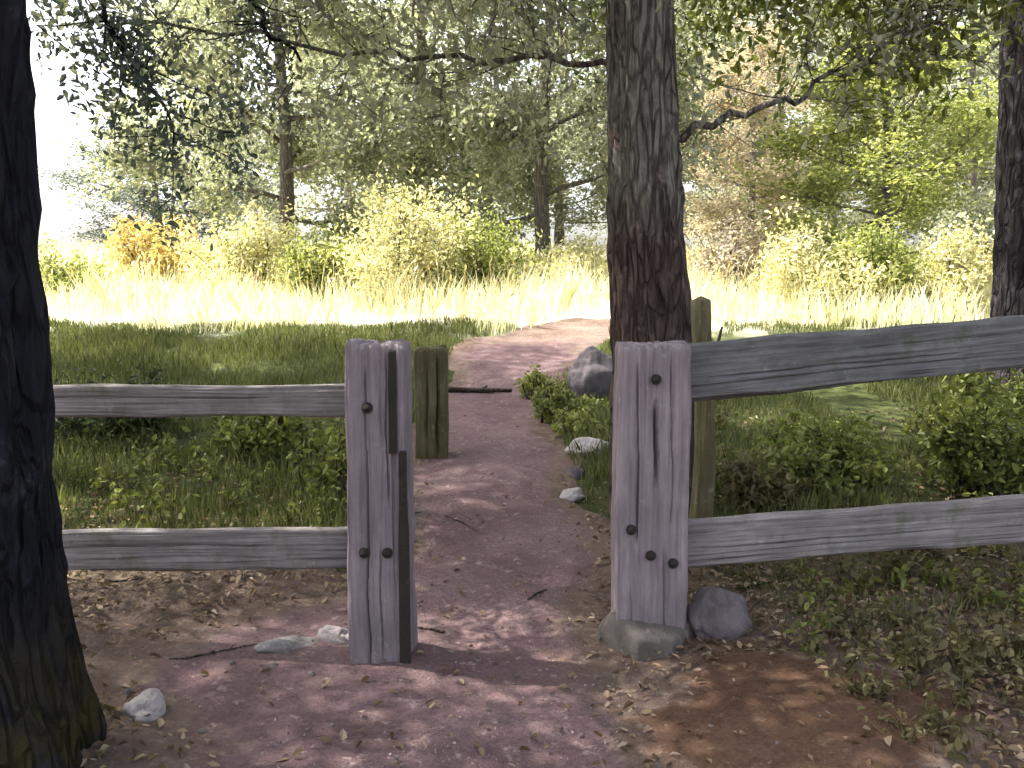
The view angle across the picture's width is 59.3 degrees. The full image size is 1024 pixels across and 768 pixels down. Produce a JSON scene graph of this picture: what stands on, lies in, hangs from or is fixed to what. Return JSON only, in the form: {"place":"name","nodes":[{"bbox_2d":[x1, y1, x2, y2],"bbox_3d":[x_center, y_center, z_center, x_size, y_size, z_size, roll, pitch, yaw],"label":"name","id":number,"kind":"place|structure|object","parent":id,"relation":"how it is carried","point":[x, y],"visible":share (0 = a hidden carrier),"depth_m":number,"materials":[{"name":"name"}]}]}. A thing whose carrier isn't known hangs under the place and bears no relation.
{"place":"outdoors","nodes":[
{"label":"outdoors","id":0,"kind":"place"},
{"bbox_2d":[84,317,668,767],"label":"path","id":1,"kind":"structure","parent":0,"point":[236,721],"depth_m":3.43,"materials":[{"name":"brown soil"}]},
{"bbox_2d":[122,688,165,721],"bbox_3d":[-1.201,1.072,2.951,0.124,0.111,0.167,-1,6,-8],"label":"stone","id":2,"kind":"object","parent":1,"relation":"on","point":[151,701],"visible":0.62,"depth_m":2.91,"materials":[{"name":"grey stone"}]},
{"bbox_2d":[317,625,348,644],"bbox_3d":[-0.691,0.999,3.551,0.170,0.106,0.093,3,7,24],"label":"stone","id":3,"kind":"object","parent":1,"relation":"on","point":[333,634],"visible":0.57,"depth_m":3.52,"materials":[{"name":"grey stone"}]},
{"bbox_2d":[448,386,511,392],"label":"fallen branch","id":4,"kind":"object","parent":1,"relation":"on","point":[484,389],"visible":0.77,"depth_m":8.54,"materials":[{"name":"brown wood"}]},
{"bbox_2d":[55,405,1023,767],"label":"leaf litter","id":5,"kind":"object","parent":1,"relation":"on","point":[1019,747],"visible":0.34,"depth_m":3.55,"materials":[{"name":"brown plant"}]},
{"bbox_2d":[559,487,584,501],"bbox_3d":[0.358,0.675,5.455,0.174,0.086,0.133,-5,8,-41],"label":"stone","id":6,"kind":"object","parent":1,"relation":"on","point":[575,494],"visible":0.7,"depth_m":5.41,"materials":[{"name":"grey stone"}]},
{"bbox_2d":[564,437,608,456],"bbox_3d":[0.529,0.457,6.292,0.282,0.184,0.269,-4,7,-35],"label":"stone","id":7,"kind":"object","parent":1,"relation":"on","point":[582,440],"visible":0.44,"depth_m":6.21,"materials":[{"name":"grey stone"}]},
{"bbox_2d":[26,0,997,251],"label":"sky","id":8,"kind":"structure","parent":0,"point":[50,121],"materials":[{"name":"white"}]},
{"bbox_2d":[38,237,992,335],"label":"meadow grass","id":9,"kind":"structure","parent":0,"point":[530,300],"depth_m":13.07,"materials":[{"name":"plant"}]},
{"bbox_2d":[38,249,1023,767],"bbox_3d":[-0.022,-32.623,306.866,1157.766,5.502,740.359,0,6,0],"label":"ground","id":10,"kind":"structure","parent":0,"point":[854,397],"depth_m":4.17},
{"bbox_2d":[38,232,115,305],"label":"shrub","id":11,"kind":"object","parent":10,"relation":"on","point":[59,273],"visible":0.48,"depth_m":14.70,"materials":[{"name":"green plant"}]},
{"bbox_2d":[90,467,112,494],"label":"weed","id":12,"kind":"object","parent":10,"relation":"on","point":[96,485],"visible":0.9,"depth_m":5.36,"materials":[{"name":"green plant"}]},
{"bbox_2d":[95,452,136,488],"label":"weed","id":13,"kind":"object","parent":10,"relation":"on","point":[119,485],"visible":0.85,"depth_m":5.39,"materials":[{"name":"green plant"}]},
{"bbox_2d":[54,354,185,448],"bbox_3d":[-2.904,0.126,6.671,1.137,0.651,1.233,2,6,17],"label":"shrub","id":14,"kind":"object","parent":10,"relation":"on","point":[72,424],"visible":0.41,"depth_m":6.50,"materials":[{"name":"green plant"}]},
{"bbox_2d":[108,480,140,510],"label":"weed","id":15,"kind":"object","parent":10,"relation":"on","point":[124,499],"visible":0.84,"depth_m":5.09,"materials":[{"name":"green plant"}]},
{"bbox_2d":[129,446,166,488],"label":"weed","id":16,"kind":"object","parent":10,"relation":"on","point":[164,467],"visible":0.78,"depth_m":5.38,"materials":[{"name":"green plant"}]},
{"bbox_2d":[96,207,204,288],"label":"shrub","id":17,"kind":"object","parent":10,"relation":"on","point":[144,245],"visible":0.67,"depth_m":16.55,"materials":[{"name":"yellow plant"}]},
{"bbox_2d":[38,112,272,246],"bbox_3d":[-13.147,-7.368,33.935,8.049,5.412,7.667,3,7,30],"label":"tree","id":18,"kind":"object","parent":10,"relation":"on","point":[63,176],"visible":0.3,"depth_m":32.70,"materials":[{"name":"green plant"}]},
{"bbox_2d":[130,481,199,528],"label":"weed","id":19,"kind":"object","parent":10,"relation":"on","point":[169,513],"visible":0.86,"depth_m":4.72,"materials":[{"name":"green plant"}]},
{"bbox_2d":[0,0,358,767],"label":"tree","id":20,"kind":"object","parent":10,"relation":"on","point":[50,712],"visible":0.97,"depth_m":2.43,"materials":[{"name":"black plant"}]},
{"bbox_2d":[181,445,209,481],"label":"weed","id":21,"kind":"object","parent":10,"relation":"on","point":[202,473],"visible":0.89,"depth_m":5.55,"materials":[{"name":"green plant"}]},
{"bbox_2d":[105,94,321,247],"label":"tree","id":22,"kind":"object","parent":10,"relation":"on","point":[218,220],"visible":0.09,"depth_m":40.55,"materials":[{"name":"green plant"}]},
{"bbox_2d":[53,338,417,663],"bbox_3d":[-1.826,0.586,3.462,2.924,1.532,0.236,0,6,3],"label":"wooden fence","id":23,"kind":"object","parent":10,"relation":"on","point":[370,546],"visible":0.84,"depth_m":3.38,"materials":[{"name":"grey wood"}]},
{"bbox_2d":[149,416,323,463],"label":"shrub","id":24,"kind":"object","parent":10,"relation":"on","point":[238,432],"visible":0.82,"depth_m":5.93,"materials":[{"name":"green plant"}]},
{"bbox_2d":[163,194,315,296],"bbox_3d":[-4.817,-2.373,15.677,2.475,1.983,2.298,0,6,0],"label":"shrub","id":25,"kind":"object","parent":10,"relation":"on","point":[265,245],"visible":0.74,"depth_m":15.55,"materials":[{"name":"yellow plant"}]},
{"bbox_2d":[253,635,317,652],"bbox_3d":[-0.868,1.018,3.493,0.254,0.064,0.113,-4,7,-33],"label":"stone","id":26,"kind":"object","parent":10,"relation":"on","point":[281,644],"visible":0.66,"depth_m":3.46,"materials":[{"name":"grey stone"}]},
{"bbox_2d":[258,212,355,306],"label":"shrub","id":27,"kind":"object","parent":10,"relation":"on","point":[302,257],"visible":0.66,"depth_m":14.61,"materials":[{"name":"green plant"}]},
{"bbox_2d":[56,0,558,273],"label":"tree","id":28,"kind":"object","parent":10,"relation":"on","point":[289,145],"visible":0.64,"depth_m":18.84,"materials":[{"name":"green plant"}]},
{"bbox_2d":[285,417,346,502],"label":"shrub","id":29,"kind":"object","parent":10,"relation":"on","point":[337,452],"visible":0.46,"depth_m":5.08,"materials":[{"name":"green plant"}]},
{"bbox_2d":[292,472,340,508],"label":"weed","id":30,"kind":"object","parent":10,"relation":"on","point":[305,477],"visible":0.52,"depth_m":4.90,"materials":[{"name":"green plant"}]},
{"bbox_2d":[219,5,436,241],"bbox_3d":[-6.873,-9.726,34.697,9.201,9.840,9.658,-2,6,-16],"label":"tree","id":31,"kind":"object","parent":10,"relation":"on","point":[308,83],"visible":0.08,"depth_m":34.24,"materials":[{"name":"green plant"}]},
{"bbox_2d":[317,160,495,305],"bbox_3d":[-1.720,-2.420,14.537,2.938,2.417,3.172,0,6,0],"label":"shrub","id":32,"kind":"object","parent":10,"relation":"on","point":[387,246],"visible":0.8,"depth_m":14.48,"materials":[{"name":"yellow plant"}]},
{"bbox_2d":[414,345,448,458],"bbox_3d":[-0.559,0.215,6.306,0.235,0.979,0.213,0,6,0],"label":"short post","id":33,"kind":"object","parent":10,"relation":"on","point":[431,368],"visible":0.79,"depth_m":6.20,"materials":[{"name":"green wood"}]},
{"bbox_2d":[268,0,600,247],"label":"tree","id":34,"kind":"object","parent":10,"relation":"on","point":[449,175],"visible":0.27,"depth_m":22.51,"materials":[{"name":"green plant"}]},
{"bbox_2d":[407,196,551,299],"bbox_3d":[-0.643,-2.275,15.170,2.140,1.856,2.304,-4,7,-34],"label":"shrub","id":35,"kind":"object","parent":10,"relation":"on","point":[487,249],"visible":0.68,"depth_m":15.05,"materials":[{"name":"green plant"}]},
{"bbox_2d":[378,0,606,227],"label":"tree","id":36,"kind":"object","parent":10,"relation":"on","point":[404,41],"visible":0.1,"depth_m":36.19,"materials":[{"name":"green plant"}]},
{"bbox_2d":[29,0,1023,518],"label":"tree","id":37,"kind":"object","parent":10,"relation":"on","point":[649,292],"visible":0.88,"depth_m":4.83,"materials":[{"name":"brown plant"}]},
{"bbox_2d":[48,312,1023,714],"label":"grass","id":38,"kind":"structure","parent":10,"relation":"on","point":[80,352],"depth_m":7.27,"materials":[{"name":"green plant"}]},
{"bbox_2d":[323,0,751,273],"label":"tree","id":39,"kind":"object","parent":10,"relation":"on","point":[503,130],"visible":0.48,"depth_m":18.10,"materials":[{"name":"green plant"}]},
{"bbox_2d":[513,364,567,399],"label":"bush","id":40,"kind":"object","parent":10,"relation":"on","point":[535,380],"visible":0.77,"depth_m":8.19,"materials":[{"name":"green plant"}]},
{"bbox_2d":[526,226,608,287],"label":"shrub","id":41,"kind":"object","parent":10,"relation":"on","point":[573,246],"visible":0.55,"depth_m":16.71,"materials":[{"name":"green plant"}]},
{"bbox_2d":[529,379,609,422],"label":"shrub","id":42,"kind":"object","parent":10,"relation":"on","point":[560,400],"visible":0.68,"depth_m":7.31,"materials":[{"name":"green plant"}]},
{"bbox_2d":[475,80,683,248],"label":"tree","id":43,"kind":"object","parent":10,"relation":"on","point":[559,214],"visible":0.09,"depth_m":40.01,"materials":[{"name":"green plant"}]},
{"bbox_2d":[551,404,610,438],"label":"grass tuft","id":44,"kind":"object","parent":10,"relation":"on","point":[566,416],"visible":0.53,"depth_m":6.73,"materials":[{"name":"green plant"}]},
{"bbox_2d":[567,345,612,398],"bbox_3d":[0.714,-0.033,8.002,0.460,0.615,0.533,2,6,19],"label":"stone","id":45,"kind":"object","parent":10,"relation":"on","point":[590,371],"visible":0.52,"depth_m":7.82,"materials":[{"name":"grey stone"}]},
{"bbox_2d":[530,0,815,243],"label":"tree","id":46,"kind":"object","parent":10,"relation":"on","point":[593,85],"visible":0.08,"depth_m":32.43,"materials":[{"name":"green plant"}]},
{"bbox_2d":[689,296,722,518],"bbox_3d":[0.919,0.265,4.297,0.171,1.366,0.128,3,6,23],"label":"mossy stake","id":47,"kind":"object","parent":10,"relation":"on","point":[702,496],"visible":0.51,"depth_m":4.27,"materials":[{"name":"green wood"}]},
{"bbox_2d":[687,587,752,640],"bbox_3d":[0.807,0.926,3.515,0.252,0.294,0.232,5,8,41],"label":"stone","id":48,"kind":"object","parent":10,"relation":"on","point":[719,614],"visible":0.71,"depth_m":3.45,"materials":[{"name":"grey stone"}]},
{"bbox_2d":[684,203,785,304],"bbox_3d":[3.577,-2.112,14.956,1.906,1.731,1.931,0,6,0],"label":"shrub","id":49,"kind":"object","parent":10,"relation":"on","point":[739,258],"visible":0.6,"depth_m":14.69,"materials":[{"name":"beige plant"}]},
{"bbox_2d":[682,104,796,245],"bbox_3d":[9.228,-9.417,41.875,10.463,6.888,9.968,1,6,13],"label":"tree","id":50,"kind":"object","parent":10,"relation":"on","point":[689,192],"depth_m":39.84,"materials":[{"name":"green plant"}]},
{"bbox_2d":[492,0,1023,398],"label":"tree","id":51,"kind":"object","parent":10,"relation":"on","point":[1007,295],"visible":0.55,"depth_m":6.84,"materials":[{"name":"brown plant"}]},
{"bbox_2d":[714,435,813,514],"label":"shrub","id":52,"kind":"object","parent":10,"relation":"on","point":[741,481],"visible":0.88,"depth_m":5.00,"materials":[{"name":"green plant"}]},
{"bbox_2d":[679,9,869,260],"bbox_3d":[6.020,-5.995,23.498,6.028,6.459,6.390,5,8,38],"label":"tree","id":53,"kind":"object","parent":10,"relation":"on","point":[715,211],"visible":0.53,"depth_m":22.56,"materials":[{"name":"beige plant"}]},
{"bbox_2d":[770,580,805,613],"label":"weed","id":54,"kind":"object","parent":10,"relation":"on","point":[800,601],"visible":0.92,"depth_m":3.68,"materials":[{"name":"green plant"}]},
{"bbox_2d":[784,591,831,656],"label":"weed","id":55,"kind":"object","parent":10,"relation":"on","point":[810,596],"visible":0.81,"depth_m":3.29,"materials":[{"name":"green plant"}]},
{"bbox_2d":[595,315,1023,661],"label":"wooden fence","id":56,"kind":"object","parent":10,"relation":"on","point":[661,543],"visible":0.84,"depth_m":3.54,"materials":[{"name":"grey wood"}]},
{"bbox_2d":[611,635,1019,767],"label":"soil","id":57,"kind":"structure","parent":10,"relation":"on","point":[760,718],"depth_m":2.80,"materials":[{"name":"brown soil"}]},
{"bbox_2d":[793,618,820,655],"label":"weed","id":58,"kind":"object","parent":57,"relation":"on","point":[812,645],"visible":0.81,"depth_m":3.22,"materials":[{"name":"green plant"}]},
{"bbox_2d":[791,616,880,671],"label":"weed","id":59,"kind":"object","parent":57,"relation":"on","point":[859,653],"visible":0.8,"depth_m":3.10,"materials":[{"name":"green plant"}]},
{"bbox_2d":[814,650,909,701],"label":"weed","id":60,"kind":"object","parent":57,"relation":"on","point":[872,691],"visible":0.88,"depth_m":2.88,"materials":[{"name":"green plant"}]},
{"bbox_2d":[830,639,901,692],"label":"weed","id":61,"kind":"object","parent":57,"relation":"on","point":[860,671],"visible":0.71,"depth_m":2.91,"materials":[{"name":"green plant"}]},
{"bbox_2d":[832,602,950,668],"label":"weed","id":62,"kind":"object","parent":57,"relation":"on","point":[921,637],"visible":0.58,"depth_m":3.21,"materials":[{"name":"green plant"}]},
{"bbox_2d":[857,700,935,743],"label":"weed","id":63,"kind":"object","parent":57,"relation":"on","point":[906,728],"visible":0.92,"depth_m":2.61,"materials":[{"name":"green plant"}]},
{"bbox_2d":[884,609,957,673],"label":"weed","id":64,"kind":"object","parent":57,"relation":"on","point":[930,655],"visible":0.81,"depth_m":3.11,"materials":[{"name":"green plant"}]},
{"bbox_2d":[900,650,954,701],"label":"weed","id":65,"kind":"object","parent":57,"relation":"on","point":[913,680],"visible":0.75,"depth_m":2.96,"materials":[{"name":"green plant"}]},
{"bbox_2d":[919,684,958,739],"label":"weed","id":66,"kind":"object","parent":57,"relation":"on","point":[932,695],"visible":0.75,"depth_m":2.70,"materials":[{"name":"green plant"}]},
{"bbox_2d":[903,636,1002,686],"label":"weed","id":67,"kind":"object","parent":57,"relation":"on","point":[961,665],"visible":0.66,"depth_m":3.04,"materials":[{"name":"green plant"}]},
{"bbox_2d":[939,701,974,762],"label":"weed","id":68,"kind":"object","parent":57,"relation":"on","point":[959,742],"visible":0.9,"depth_m":2.55,"materials":[{"name":"green plant"}]},
{"bbox_2d":[945,692,975,730],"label":"weed","id":69,"kind":"object","parent":57,"relation":"on","point":[959,722],"visible":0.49,"depth_m":2.72,"materials":[{"name":"green plant"}]},
{"bbox_2d":[942,656,986,708],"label":"weed","id":70,"kind":"object","parent":57,"relation":"on","point":[969,672],"visible":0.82,"depth_m":2.85,"materials":[{"name":"green plant"}]},
{"bbox_2d":[938,628,1004,685],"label":"weed","id":71,"kind":"object","parent":57,"relation":"on","point":[943,644],"visible":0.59,"depth_m":3.06,"materials":[{"name":"green plant"}]},
{"bbox_2d":[971,715,1019,743],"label":"weed","id":72,"kind":"object","parent":57,"relation":"on","point":[986,734],"visible":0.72,"depth_m":2.66,"materials":[{"name":"green plant"}]},
{"bbox_2d":[674,0,958,245],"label":"tree","id":73,"kind":"object","parent":10,"relation":"on","point":[737,24],"visible":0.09,"depth_m":28.54,"materials":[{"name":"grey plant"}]},
{"bbox_2d":[744,195,899,318],"bbox_3d":[4.510,-1.864,13.304,2.011,1.837,2.141,0,6,0],"label":"shrub","id":74,"kind":"object","parent":10,"relation":"on","point":[791,262],"visible":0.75,"depth_m":13.05,"materials":[{"name":"yellow plant"}]},
{"bbox_2d":[751,404,911,507],"bbox_3d":[1.911,0.381,5.556,0.881,0.560,1.281,0,6,0],"label":"shrub","id":75,"kind":"object","parent":10,"relation":"on","point":[823,459],"visible":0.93,"depth_m":5.31,"materials":[{"name":"green plant"}]},
{"bbox_2d":[682,0,984,247],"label":"tree","id":76,"kind":"object","parent":10,"relation":"on","point":[825,43],"visible":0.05,"depth_m":36.36,"materials":[{"name":"green plant"}]},
{"bbox_2d":[798,553,871,582],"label":"weed","id":77,"kind":"object","parent":10,"relation":"on","point":[840,571],"visible":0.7,"depth_m":4.07,"materials":[{"name":"green plant"}]},
{"bbox_2d":[818,574,858,603],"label":"weed","id":78,"kind":"object","parent":10,"relation":"on","point":[828,580],"visible":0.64,"depth_m":3.83,"materials":[{"name":"green plant"}]},
{"bbox_2d":[822,585,860,637],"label":"weed","id":79,"kind":"object","parent":10,"relation":"on","point":[841,600],"visible":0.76,"depth_m":3.43,"materials":[{"name":"green plant"}]},
{"bbox_2d":[715,13,1000,277],"bbox_3d":[7.160,-3.825,16.167,6.134,4.920,6.439,5,7,37],"label":"tree","id":80,"kind":"object","parent":10,"relation":"on","point":[908,203],"visible":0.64,"depth_m":15.81,"materials":[{"name":"green plant"}]},
{"bbox_2d":[848,595,879,635],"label":"weed","id":81,"kind":"object","parent":10,"relation":"on","point":[862,623],"visible":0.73,"depth_m":3.42,"materials":[{"name":"green plant"}]},
{"bbox_2d":[781,103,978,243],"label":"tree","id":82,"kind":"object","parent":10,"relation":"on","point":[848,219],"visible":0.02,"depth_m":41.23,"materials":[{"name":"green plant"}]},
{"bbox_2d":[823,209,938,315],"bbox_3d":[5.526,-1.762,13.293,1.780,1.588,1.777,0,6,0],"label":"shrub","id":83,"kind":"object","parent":10,"relation":"on","point":[893,252],"visible":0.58,"depth_m":12.99,"materials":[{"name":"green plant"}]},
{"bbox_2d":[842,550,924,590],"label":"weed","id":84,"kind":"object","parent":10,"relation":"on","point":[884,577],"visible":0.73,"depth_m":3.99,"materials":[{"name":"green plant"}]},
{"bbox_2d":[845,549,928,583],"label":"weed","id":85,"kind":"object","parent":10,"relation":"on","point":[907,557],"visible":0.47,"depth_m":4.03,"materials":[{"name":"green plant"}]},
{"bbox_2d":[858,600,919,631],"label":"weed","id":86,"kind":"object","parent":10,"relation":"on","point":[892,622],"visible":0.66,"depth_m":3.49,"materials":[{"name":"green plant"}]},
{"bbox_2d":[872,556,910,592],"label":"weed","id":87,"kind":"object","parent":10,"relation":"on","point":[896,576],"visible":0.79,"depth_m":3.94,"materials":[{"name":"green plant"}]},
{"bbox_2d":[787,0,1001,268],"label":"tree","id":88,"kind":"object","parent":10,"relation":"on","point":[976,210],"visible":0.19,"depth_m":22.73,"materials":[{"name":"green plant"}]},
{"bbox_2d":[875,575,925,619],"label":"weed","id":89,"kind":"object","parent":10,"relation":"on","point":[903,581],"visible":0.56,"depth_m":3.61,"materials":[{"name":"green plant"}]},
{"bbox_2d":[885,593,941,632],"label":"weed","id":90,"kind":"object","parent":10,"relation":"on","point":[900,615],"visible":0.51,"depth_m":3.50,"materials":[{"name":"green plant"}]},
{"bbox_2d":[849,92,994,245],"bbox_3d":[19.852,-9.041,39.564,9.968,6.888,10.463,1,6,9],"label":"tree","id":91,"kind":"object","parent":10,"relation":"on","point":[922,230],"visible":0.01,"depth_m":39.26,"materials":[{"name":"green plant"}]},
{"bbox_2d":[924,558,960,592],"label":"weed","id":92,"kind":"object","parent":10,"relation":"on","point":[946,580],"visible":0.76,"depth_m":3.91,"materials":[{"name":"green plant"}]},
{"bbox_2d":[893,5,1000,232],"bbox_3d":[19.299,-10.161,35.144,9.201,10.824,9.658,4,7,35],"label":"tree","id":93,"kind":"object","parent":10,"relation":"on","point":[985,73],"visible":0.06,"depth_m":34.36,"materials":[{"name":"green plant"}]},
{"bbox_2d":[905,212,994,320],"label":"shrub","id":94,"kind":"object","parent":10,"relation":"on","point":[960,269],"visible":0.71,"depth_m":12.71,"materials":[{"name":"yellow plant"}]},
{"bbox_2d":[910,565,1005,609],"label":"weed","id":95,"kind":"object","parent":10,"relation":"on","point":[980,585],"visible":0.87,"depth_m":3.72,"materials":[{"name":"green plant"}]},
{"bbox_2d":[905,371,1023,498],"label":"shrub","id":96,"kind":"object","parent":10,"relation":"on","point":[979,460],"visible":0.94,"depth_m":5.20,"materials":[{"name":"green plant"}]},
{"bbox_2d":[912,367,1023,462],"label":"shrub","id":97,"kind":"object","parent":10,"relation":"on","point":[969,383],"visible":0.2,"depth_m":6.22,"materials":[{"name":"green plant"}]},
{"bbox_2d":[933,546,1017,586],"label":"weed","id":98,"kind":"object","parent":10,"relation":"on","point":[974,553],"visible":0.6,"depth_m":3.94,"materials":[{"name":"green plant"}]},
{"bbox_2d":[950,625,1023,675],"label":"weed","id":99,"kind":"object","parent":10,"relation":"on","point":[974,650],"visible":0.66,"depth_m":3.16,"materials":[{"name":"green plant"}]},
{"bbox_2d":[968,563,1007,607],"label":"weed","id":100,"kind":"object","parent":10,"relation":"on","point":[1002,593],"visible":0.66,"depth_m":3.71,"materials":[{"name":"green plant"}]},
{"bbox_2d":[953,545,1023,591],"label":"weed","id":101,"kind":"object","parent":10,"relation":"on","point":[983,550],"visible":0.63,"depth_m":3.92,"materials":[{"name":"green plant"}]},
{"bbox_2d":[956,610,1023,668],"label":"weed","id":102,"kind":"object","parent":10,"relation":"on","point":[959,623],"visible":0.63,"depth_m":3.20,"materials":[{"name":"green plant"}]},
{"bbox_2d":[972,612,1023,661],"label":"weed","id":103,"kind":"object","parent":10,"relation":"on","point":[987,632],"visible":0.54,"depth_m":3.23,"materials":[{"name":"green plant"}]},
{"bbox_2d":[982,588,1023,611],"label":"weed","id":104,"kind":"object","parent":10,"relation":"on","point":[1010,604],"visible":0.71,"depth_m":3.68,"materials":[{"name":"green plant"}]},
{"bbox_2d":[993,611,1023,667],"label":"weed","id":105,"kind":"object","parent":10,"relation":"on","point":[998,629],"visible":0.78,"depth_m":3.13,"materials":[{"name":"green plant"}]},
{"bbox_2d":[1005,637,1023,708],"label":"weed","id":106,"kind":"object","parent":10,"relation":"on","point":[1018,677],"visible":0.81,"depth_m":2.86,"materials":[{"name":"green plant"}]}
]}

